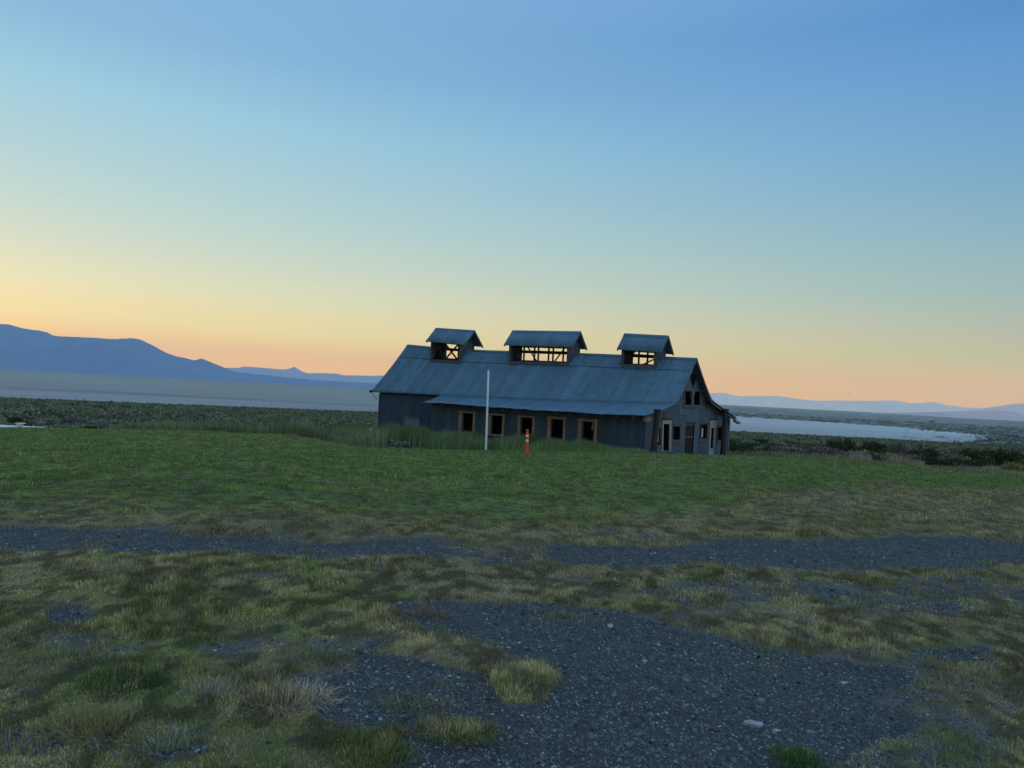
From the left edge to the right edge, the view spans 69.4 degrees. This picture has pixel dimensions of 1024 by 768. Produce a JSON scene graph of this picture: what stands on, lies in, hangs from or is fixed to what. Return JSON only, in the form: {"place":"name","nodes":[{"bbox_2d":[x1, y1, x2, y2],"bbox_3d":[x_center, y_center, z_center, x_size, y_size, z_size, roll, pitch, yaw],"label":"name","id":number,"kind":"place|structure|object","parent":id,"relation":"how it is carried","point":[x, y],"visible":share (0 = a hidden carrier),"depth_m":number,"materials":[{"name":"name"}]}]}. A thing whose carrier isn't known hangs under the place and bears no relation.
{"place":"outdoors","nodes":[
{"label":"outdoors","id":0,"kind":"place"},
{"bbox_2d":[0,324,376,387],"bbox_3d":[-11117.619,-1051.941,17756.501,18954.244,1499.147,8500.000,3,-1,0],"label":"mountains","id":1,"kind":"structure","parent":0,"point":[22,349],"depth_m":15685.42,"materials":[{"name":"blue stone"}]},
{"bbox_2d":[131,407,433,448],"bbox_3d":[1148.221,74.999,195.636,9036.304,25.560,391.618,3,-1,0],"label":"field","id":2,"kind":"structure","parent":0,"point":[397,447],"depth_m":41.71,"materials":[{"name":"green plant"}]},
{"bbox_2d":[0,410,20,417],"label":"bush","id":3,"kind":"object","parent":2,"relation":"on","point":[13,413],"visible":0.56,"depth_m":51.66,"materials":[{"name":"green plant"}]},
{"bbox_2d":[7,417,22,423],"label":"bush","id":4,"kind":"object","parent":2,"relation":"on","point":[14,419],"visible":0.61,"depth_m":46.13,"materials":[{"name":"green plant"}]},
{"bbox_2d":[33,418,60,424],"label":"bush","id":5,"kind":"object","parent":2,"relation":"on","point":[50,419],"visible":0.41,"depth_m":44.74,"materials":[{"name":"green plant"}]},
{"bbox_2d":[47,424,80,427],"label":"bush","id":6,"kind":"object","parent":2,"relation":"on","point":[61,426],"visible":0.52,"depth_m":41.97,"materials":[{"name":"green plant"}]},
{"bbox_2d":[58,417,84,424],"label":"bush","id":7,"kind":"object","parent":2,"relation":"on","point":[71,420],"visible":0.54,"depth_m":46.38,"materials":[{"name":"green plant"}]},
{"bbox_2d":[80,425,100,428],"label":"bush","id":8,"kind":"object","parent":2,"relation":"on","point":[94,427],"visible":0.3,"depth_m":39.87,"materials":[{"name":"green plant"}]},
{"bbox_2d":[99,420,120,423],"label":"bush","id":9,"kind":"object","parent":2,"relation":"on","point":[111,421],"visible":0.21,"depth_m":51.44,"materials":[{"name":"green plant"}]},
{"bbox_2d":[99,421,130,428],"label":"bush","id":10,"kind":"object","parent":2,"relation":"on","point":[114,423],"visible":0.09,"depth_m":39.80,"materials":[{"name":"green plant"}]},
{"bbox_2d":[729,437,740,444],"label":"bush","id":11,"kind":"object","parent":2,"relation":"on","point":[732,441],"visible":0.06,"depth_m":54.01,"materials":[{"name":"green plant"}]},
{"bbox_2d":[730,435,741,442],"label":"bush","id":12,"kind":"object","parent":2,"relation":"on","point":[735,439],"visible":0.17,"depth_m":67.11,"materials":[{"name":"green plant"}]},
{"bbox_2d":[729,443,749,452],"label":"bush","id":13,"kind":"object","parent":2,"relation":"on","point":[733,447],"visible":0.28,"depth_m":47.84,"materials":[{"name":"green plant"}]},
{"bbox_2d":[729,448,765,454],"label":"bush","id":14,"kind":"object","parent":2,"relation":"on","point":[741,450],"visible":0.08,"depth_m":40.33,"materials":[{"name":"green plant"}]},
{"bbox_2d":[739,443,755,449],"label":"bush","id":15,"kind":"object","parent":2,"relation":"on","point":[748,446],"visible":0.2,"depth_m":55.00,"materials":[{"name":"green plant"}]},
{"bbox_2d":[738,438,760,444],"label":"bush","id":16,"kind":"object","parent":2,"relation":"on","point":[746,440],"visible":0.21,"depth_m":60.60,"materials":[{"name":"green plant"}]},
{"bbox_2d":[740,441,761,448],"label":"bush","id":17,"kind":"object","parent":2,"relation":"on","point":[753,444],"visible":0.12,"depth_m":58.58,"materials":[{"name":"green plant"}]},
{"bbox_2d":[743,438,769,444],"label":"bush","id":18,"kind":"object","parent":2,"relation":"on","point":[760,441],"visible":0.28,"depth_m":63.82,"materials":[{"name":"green plant"}]},
{"bbox_2d":[754,445,765,450],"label":"bush","id":19,"kind":"object","parent":2,"relation":"on","point":[759,448],"visible":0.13,"depth_m":55.41,"materials":[{"name":"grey plant"}]},
{"bbox_2d":[764,445,775,452],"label":"bush","id":20,"kind":"object","parent":2,"relation":"on","point":[767,448],"visible":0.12,"depth_m":47.05,"materials":[{"name":"green plant"}]},
{"bbox_2d":[765,440,787,445],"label":"bush","id":21,"kind":"object","parent":2,"relation":"on","point":[775,442],"visible":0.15,"depth_m":56.51,"materials":[{"name":"green plant"}]},
{"bbox_2d":[768,444,791,454],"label":"bush","id":22,"kind":"object","parent":2,"relation":"on","point":[776,448],"visible":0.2,"depth_m":39.42,"materials":[{"name":"grey plant"}]},
{"bbox_2d":[772,437,788,441],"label":"bush","id":23,"kind":"object","parent":2,"relation":"on","point":[779,439],"visible":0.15,"depth_m":74.75,"materials":[{"name":"green plant"}]},
{"bbox_2d":[778,444,802,450],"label":"bush","id":24,"kind":"object","parent":2,"relation":"on","point":[790,447],"visible":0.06,"depth_m":43.15,"materials":[{"name":"green plant"}]},
{"bbox_2d":[787,449,818,455],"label":"bush","id":25,"kind":"object","parent":2,"relation":"on","point":[796,450],"visible":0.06,"depth_m":40.08,"materials":[{"name":"green plant"}]},
{"bbox_2d":[800,441,818,445],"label":"bush","id":26,"kind":"object","parent":2,"relation":"on","point":[806,443],"visible":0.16,"depth_m":57.73,"materials":[{"name":"green plant"}]},
{"bbox_2d":[804,443,842,457],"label":"bush","id":27,"kind":"object","parent":2,"relation":"on","point":[829,450],"visible":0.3,"depth_m":39.72,"materials":[{"name":"grey plant"}]},
{"bbox_2d":[823,436,857,451],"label":"bush","id":28,"kind":"object","parent":2,"relation":"on","point":[844,445],"visible":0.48,"depth_m":46.73,"materials":[{"name":"green plant"}]},
{"bbox_2d":[854,451,873,460],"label":"bush","id":29,"kind":"object","parent":2,"relation":"on","point":[867,454],"visible":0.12,"depth_m":39.54,"materials":[{"name":"green plant"}]},
{"bbox_2d":[859,441,886,451],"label":"bush","id":30,"kind":"object","parent":2,"relation":"on","point":[870,445],"visible":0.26,"depth_m":45.77,"materials":[{"name":"green plant"}]},
{"bbox_2d":[858,449,895,458],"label":"bush","id":31,"kind":"object","parent":2,"relation":"on","point":[884,455],"visible":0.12,"depth_m":42.96,"materials":[{"name":"green plant"}]},
{"bbox_2d":[862,448,893,455],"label":"bush","id":32,"kind":"object","parent":2,"relation":"on","point":[884,451],"visible":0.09,"depth_m":44.22,"materials":[{"name":"green plant"}]},
{"bbox_2d":[886,438,908,456],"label":"bush","id":33,"kind":"object","parent":2,"relation":"on","point":[899,447],"visible":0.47,"depth_m":43.85,"materials":[{"name":"grey plant"}]},
{"bbox_2d":[885,454,938,466],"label":"bush","id":34,"kind":"object","parent":2,"relation":"on","point":[924,458],"visible":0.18,"depth_m":38.82,"materials":[{"name":"green plant"}]},
{"bbox_2d":[907,444,946,457],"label":"bush","id":35,"kind":"object","parent":2,"relation":"on","point":[928,452],"visible":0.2,"depth_m":43.93,"materials":[{"name":"green plant"}]},
{"bbox_2d":[922,456,966,467],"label":"bush","id":36,"kind":"object","parent":2,"relation":"on","point":[948,462],"visible":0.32,"depth_m":38.60,"materials":[{"name":"green plant"}]},
{"bbox_2d":[951,454,971,460],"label":"bush","id":37,"kind":"object","parent":2,"relation":"on","point":[958,455],"visible":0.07,"depth_m":40.82,"materials":[{"name":"green plant"}]},
{"bbox_2d":[951,462,973,467],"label":"bush","id":38,"kind":"object","parent":2,"relation":"on","point":[962,464],"visible":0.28,"depth_m":38.28,"materials":[{"name":"green plant"}]},
{"bbox_2d":[956,458,978,467],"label":"bush","id":39,"kind":"object","parent":2,"relation":"on","point":[970,462],"visible":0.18,"depth_m":39.07,"materials":[{"name":"green plant"}]},
{"bbox_2d":[954,447,1000,464],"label":"bush","id":40,"kind":"object","parent":2,"relation":"on","point":[974,455],"visible":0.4,"depth_m":42.65,"materials":[{"name":"green plant"}]},
{"bbox_2d":[974,460,1001,467],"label":"bush","id":41,"kind":"object","parent":2,"relation":"on","point":[982,464],"visible":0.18,"depth_m":38.65,"materials":[{"name":"green plant"}]},
{"bbox_2d":[992,448,1023,465],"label":"bush","id":42,"kind":"object","parent":2,"relation":"on","point":[1015,455],"visible":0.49,"depth_m":42.65,"materials":[{"name":"green plant"}]},
{"bbox_2d":[1001,461,1023,471],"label":"bush","id":43,"kind":"object","parent":2,"relation":"on","point":[1014,466],"visible":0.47,"depth_m":38.19,"materials":[{"name":"green plant"}]},
{"bbox_2d":[227,367,715,402],"bbox_3d":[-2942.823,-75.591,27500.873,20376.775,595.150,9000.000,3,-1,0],"label":"mountains","id":44,"kind":"structure","parent":0,"point":[293,372],"depth_m":26123.52,"materials":[{"name":"blue stone"}]},
{"bbox_2d":[0,428,1023,767],"bbox_3d":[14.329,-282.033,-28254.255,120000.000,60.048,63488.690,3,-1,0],"label":"lawn ground","id":45,"kind":"structure","parent":0,"point":[432,658],"depth_m":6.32,"materials":[{"name":"green plant"}]},
{"bbox_2d":[0,425,15,427],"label":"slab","id":46,"kind":"structure","parent":45,"relation":"on","point":[3,426],"depth_m":33.71,"materials":[{"name":"grey concrete"}]},
{"bbox_2d":[15,423,25,427],"bbox_3d":[-21.637,1.885,32.539,0.234,0.344,0.400,3,-1,0],"label":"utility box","id":47,"kind":"object","parent":45,"relation":"on","point":[19,425],"visible":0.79,"depth_m":32.37,"materials":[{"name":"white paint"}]},
{"bbox_2d":[25,643,105,665],"bbox_3d":[-2.628,1.588,4.342,0.509,0.095,0.387,3,-1,0],"label":"grass tuft","id":48,"kind":"object","parent":45,"relation":"on","point":[58,654],"visible":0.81,"depth_m":4.36,"materials":[{"name":"green plant"}]},
{"bbox_2d":[24,695,160,751],"bbox_3d":[-1.976,1.575,3.500,0.587,0.113,0.532,2,-1,34],"label":"grass tuft","id":49,"kind":"object","parent":45,"relation":"on","point":[105,721],"visible":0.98,"depth_m":3.49,"materials":[{"name":"green plant"}]},
{"bbox_2d":[101,424,116,428],"bbox_3d":[-18.998,2.111,35.196,0.851,0.368,0.545,3,-1,0],"label":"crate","id":50,"kind":"object","parent":45,"relation":"on","point":[104,426],"visible":0.32,"depth_m":34.97,"materials":[{"name":"grey paint"}]},
{"bbox_2d":[67,659,179,698],"bbox_3d":[-2.104,1.572,3.986,0.620,0.119,0.534,3,-1,0],"label":"grass tuft","id":51,"kind":"object","parent":45,"relation":"on","point":[124,672],"visible":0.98,"depth_m":3.98,"materials":[{"name":"green plant"}]},
{"bbox_2d":[116,419,157,429],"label":"tall grass clump","id":52,"kind":"object","parent":45,"relation":"on","point":[131,422],"visible":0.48,"depth_m":33.70,"materials":[{"name":"green plant"}]},
{"bbox_2d":[128,719,225,756],"bbox_3d":[-1.528,1.621,3.404,0.446,0.101,0.373,3,-1,0],"label":"grass tuft","id":53,"kind":"object","parent":45,"relation":"on","point":[171,737],"visible":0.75,"depth_m":3.38,"materials":[{"name":"plant"}]},
{"bbox_2d":[168,675,250,703],"bbox_3d":[-1.611,1.606,3.931,0.457,0.109,0.418,3,-1,0],"label":"grass tuft","id":54,"kind":"object","parent":45,"relation":"on","point":[211,688],"visible":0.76,"depth_m":3.94,"materials":[{"name":"green plant"}]},
{"bbox_2d":[210,577,246,587],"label":"grass tuft","id":55,"kind":"object","parent":45,"relation":"on","point":[226,582],"visible":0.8,"depth_m":6.04,"materials":[{"name":"green plant"}]},
{"bbox_2d":[108,418,391,447],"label":"weeds","id":56,"kind":"object","parent":45,"relation":"on","point":[375,438],"visible":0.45,"depth_m":33.80,"materials":[{"name":"green plant"}]},
{"bbox_2d":[219,661,295,688],"bbox_3d":[-1.419,1.620,4.113,0.536,0.102,0.420,3,-1,0],"label":"grass tuft","id":57,"kind":"object","parent":45,"relation":"on","point":[266,674],"visible":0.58,"depth_m":4.14,"materials":[{"name":"green plant"}]},
{"bbox_2d":[228,674,348,719],"bbox_3d":[-1.180,1.624,3.916,0.703,0.130,0.592,3,-1,0],"label":"grass tuft","id":58,"kind":"object","parent":45,"relation":"on","point":[306,691],"visible":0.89,"depth_m":3.92,"materials":[{"name":"plant"}]},
{"bbox_2d":[287,645,346,667],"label":"grass tuft","id":59,"kind":"object","parent":45,"relation":"on","point":[321,656],"visible":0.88,"depth_m":4.51,"materials":[{"name":"green plant"}]},
{"bbox_2d":[313,729,422,767],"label":"grass tuft","id":60,"kind":"object","parent":45,"relation":"on","point":[361,746],"visible":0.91,"depth_m":3.38,"materials":[{"name":"green plant"}]},
{"bbox_2d":[285,418,651,453],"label":"weeds","id":61,"kind":"object","parent":45,"relation":"on","point":[418,436],"visible":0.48,"depth_m":40.93,"materials":[{"name":"green plant"}]},
{"bbox_2d":[484,371,488,450],"bbox_3d":[-1.066,1.304,32.487,0.240,3.793,0.234,3,-1,0],"label":"pole","id":62,"kind":"object","parent":45,"relation":"on","point":[486,430],"visible":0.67,"depth_m":32.45,"materials":[{"name":"grey metal"}]},
{"bbox_2d":[0,426,1023,541],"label":"lawn grass","id":63,"kind":"structure","parent":45,"relation":"on","point":[984,501],"depth_m":16.07,"materials":[{"name":"green plant"}]},
{"bbox_2d":[0,396,1023,456],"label":"sagebrush","id":64,"kind":"object","parent":45,"relation":"on","point":[90,413],"visible":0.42,"depth_m":99.56,"materials":[{"name":"green plant"}]},
{"bbox_2d":[524,429,528,453],"bbox_3d":[0.624,2.347,30.176,0.194,0.981,0.194,3,-1,-22],"label":"traffic marker","id":65,"kind":"object","parent":45,"relation":"on","point":[527,441],"visible":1,"depth_m":30.12,"materials":[{"name":"orange plastic"}]},
{"bbox_2d":[519,672,565,690],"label":"grass tuft","id":66,"kind":"object","parent":45,"relation":"on","point":[544,682],"visible":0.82,"depth_m":4.29,"materials":[{"name":"green plant"}]},
{"bbox_2d":[528,556,570,569],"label":"grass tuft","id":67,"kind":"object","parent":45,"relation":"on","point":[552,562],"visible":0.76,"depth_m":7.39,"materials":[{"name":"green plant"}]},
{"bbox_2d":[369,328,739,455],"label":"barn","id":68,"kind":"structure","parent":45,"relation":"on","point":[663,404],"depth_m":45.07,"materials":[{"name":"metal"}]},
{"bbox_2d":[403,416,420,428],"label":"boarded window","id":69,"kind":"structure","parent":68,"relation":"in","point":[406,420],"depth_m":52.52,"materials":[{"name":"wood"}]},
{"bbox_2d":[457,411,475,433],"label":"window","id":70,"kind":"structure","parent":68,"relation":"in","point":[461,413],"depth_m":45.68,"materials":[{"name":"brown wood"}]},
{"bbox_2d":[487,413,505,436],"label":"window","id":71,"kind":"structure","parent":68,"relation":"in","point":[490,415],"depth_m":44.20,"materials":[{"name":"brown wood"}]},
{"bbox_2d":[517,415,535,436],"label":"window","id":72,"kind":"structure","parent":68,"relation":"in","point":[519,428],"depth_m":42.87,"materials":[{"name":"brown wood"}]},
{"bbox_2d":[547,416,566,441],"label":"window","id":73,"kind":"structure","parent":68,"relation":"in","point":[549,418],"depth_m":41.51,"materials":[{"name":"brown wood"}]},
{"bbox_2d":[577,418,597,442],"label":"window","id":74,"kind":"structure","parent":68,"relation":"in","point":[580,421],"depth_m":40.29,"materials":[{"name":"brown wood"}]},
{"bbox_2d":[671,424,680,443],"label":"window","id":75,"kind":"structure","parent":68,"relation":"in","point":[673,441],"depth_m":40.69,"materials":[{"name":"grey wood"}]},
{"bbox_2d":[684,423,693,453],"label":"door","id":76,"kind":"structure","parent":68,"relation":"in","point":[689,426],"depth_m":42.30,"materials":[{"name":"wood"}]},
{"bbox_2d":[684,389,700,407],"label":"upper window","id":77,"kind":"structure","parent":68,"relation":"in","point":[692,392],"depth_m":42.31,"materials":[{"name":"wood"}]},
{"bbox_2d":[699,423,707,441],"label":"window","id":78,"kind":"structure","parent":68,"relation":"in","point":[701,429],"depth_m":43.74,"materials":[{"name":"grey wood"}]},
{"bbox_2d":[716,425,721,442],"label":"window","id":79,"kind":"structure","parent":68,"relation":"in","point":[717,441],"depth_m":45.34,"materials":[{"name":"grey wood"}]},
{"bbox_2d":[846,451,875,460],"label":"tall grass clump","id":80,"kind":"object","parent":45,"relation":"on","point":[859,456],"visible":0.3,"depth_m":34.40,"materials":[{"name":"plant"}]},
{"bbox_2d":[725,450,1023,474],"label":"weeds","id":81,"kind":"object","parent":45,"relation":"on","point":[781,453],"visible":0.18,"depth_m":33.32,"materials":[{"name":"green plant"}]},
{"bbox_2d":[882,453,916,466],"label":"tall grass clump","id":82,"kind":"object","parent":45,"relation":"on","point":[896,458],"visible":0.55,"depth_m":33.76,"materials":[{"name":"plant"}]},
{"bbox_2d":[906,459,926,466],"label":"tall grass clump","id":83,"kind":"object","parent":45,"relation":"on","point":[916,462],"visible":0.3,"depth_m":34.38,"materials":[{"name":"plant"}]},
{"bbox_2d":[981,465,1000,471],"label":"tall grass clump","id":84,"kind":"object","parent":45,"relation":"on","point":[993,466],"visible":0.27,"depth_m":33.93,"materials":[{"name":"plant"}]},
{"bbox_2d":[0,467,1023,767],"bbox_3d":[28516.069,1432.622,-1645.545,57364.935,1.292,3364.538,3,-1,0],"label":"gravel road","id":85,"kind":"structure","parent":0,"point":[585,663],"depth_m":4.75,"materials":[{"name":"grey gravel"}]},
{"bbox_2d":[377,691,437,715],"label":"grass tuft","id":86,"kind":"object","parent":85,"relation":"on","point":[398,705],"visible":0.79,"depth_m":3.98,"materials":[{"name":"green plant"}]},
{"bbox_2d":[403,604,455,622],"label":"grass tuft","id":87,"kind":"object","parent":85,"relation":"on","point":[429,612],"visible":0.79,"depth_m":5.56,"materials":[{"name":"green plant"}]},
{"bbox_2d":[414,712,507,752],"bbox_3d":[-0.244,1.697,3.654,0.460,0.060,0.399,3,-1,-13],"label":"grass tuft","id":88,"kind":"object","parent":85,"relation":"on","point":[479,732],"visible":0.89,"depth_m":3.62,"materials":[{"name":"green plant"}]},
{"bbox_2d":[744,720,762,727],"bbox_3d":[1.289,1.817,3.948,0.096,0.036,0.064,2,-1,34],"label":"rock","id":89,"kind":"object","parent":85,"relation":"on","point":[753,723],"visible":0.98,"depth_m":3.94,"materials":[{"name":"stone"}]},
{"bbox_2d":[757,698,764,704],"bbox_3d":[1.436,1.835,4.271,0.060,0.036,0.039,3,-1,-36],"label":"rock","id":90,"kind":"object","parent":85,"relation":"on","point":[760,701],"visible":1,"depth_m":4.25,"materials":[{"name":"grey stone"}]},
{"bbox_2d":[764,739,833,767],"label":"grass tuft","id":91,"kind":"object","parent":85,"relation":"on","point":[784,750],"visible":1,"depth_m":3.55,"materials":[{"name":"green plant"}]},
{"bbox_2d":[806,730,814,733],"bbox_3d":[1.578,1.847,3.912,0.050,0.026,0.037,3,-1,0],"label":"rock","id":92,"kind":"object","parent":85,"relation":"on","point":[810,731],"visible":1,"depth_m":3.90,"materials":[{"name":"grey stone"}]},
{"bbox_2d":[0,370,1023,444],"bbox_3d":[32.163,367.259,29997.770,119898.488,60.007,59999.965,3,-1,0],"label":"lake","id":93,"kind":"structure","parent":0,"point":[55,385],"depth_m":3501.35,"materials":[{"name":"liquid"}]},
{"bbox_2d":[729,412,1023,445],"bbox_3d":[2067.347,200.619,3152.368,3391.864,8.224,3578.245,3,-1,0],"label":"scrub","id":94,"kind":"object","parent":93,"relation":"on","point":[990,440],"visible":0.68,"depth_m":3253.93,"materials":[{"name":"green plant"}]},
{"bbox_2d":[0,0,1023,407],"label":"sky","id":95,"kind":"structure","parent":0,"point":[817,200],"materials":[{"name":"blue"}]},
{"bbox_2d":[709,393,980,412],"bbox_3d":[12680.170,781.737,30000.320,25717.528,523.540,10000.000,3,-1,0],"label":"mountains","id":96,"kind":"structure","parent":0,"point":[885,406],"depth_m":28262.30,"materials":[{"name":"blue stone"}]},
{"bbox_2d":[729,416,989,441],"bbox_3d":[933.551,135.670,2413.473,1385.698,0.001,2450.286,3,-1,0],"label":"lake","id":97,"kind":"structure","parent":0,"point":[754,424],"depth_m":2153.91,"materials":[{"name":"blue liquid"}]},
{"bbox_2d":[869,411,1023,420],"bbox_3d":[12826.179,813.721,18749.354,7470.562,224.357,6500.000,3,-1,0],"label":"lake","id":98,"kind":"structure","parent":0,"point":[1004,415],"depth_m":17281.83,"materials":[{"name":"liquid"}]},
{"bbox_2d":[959,403,1023,414],"bbox_3d":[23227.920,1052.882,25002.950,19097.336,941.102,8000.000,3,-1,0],"label":"mountains","id":99,"kind":"structure","parent":0,"point":[1018,408],"depth_m":23652.47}
]}

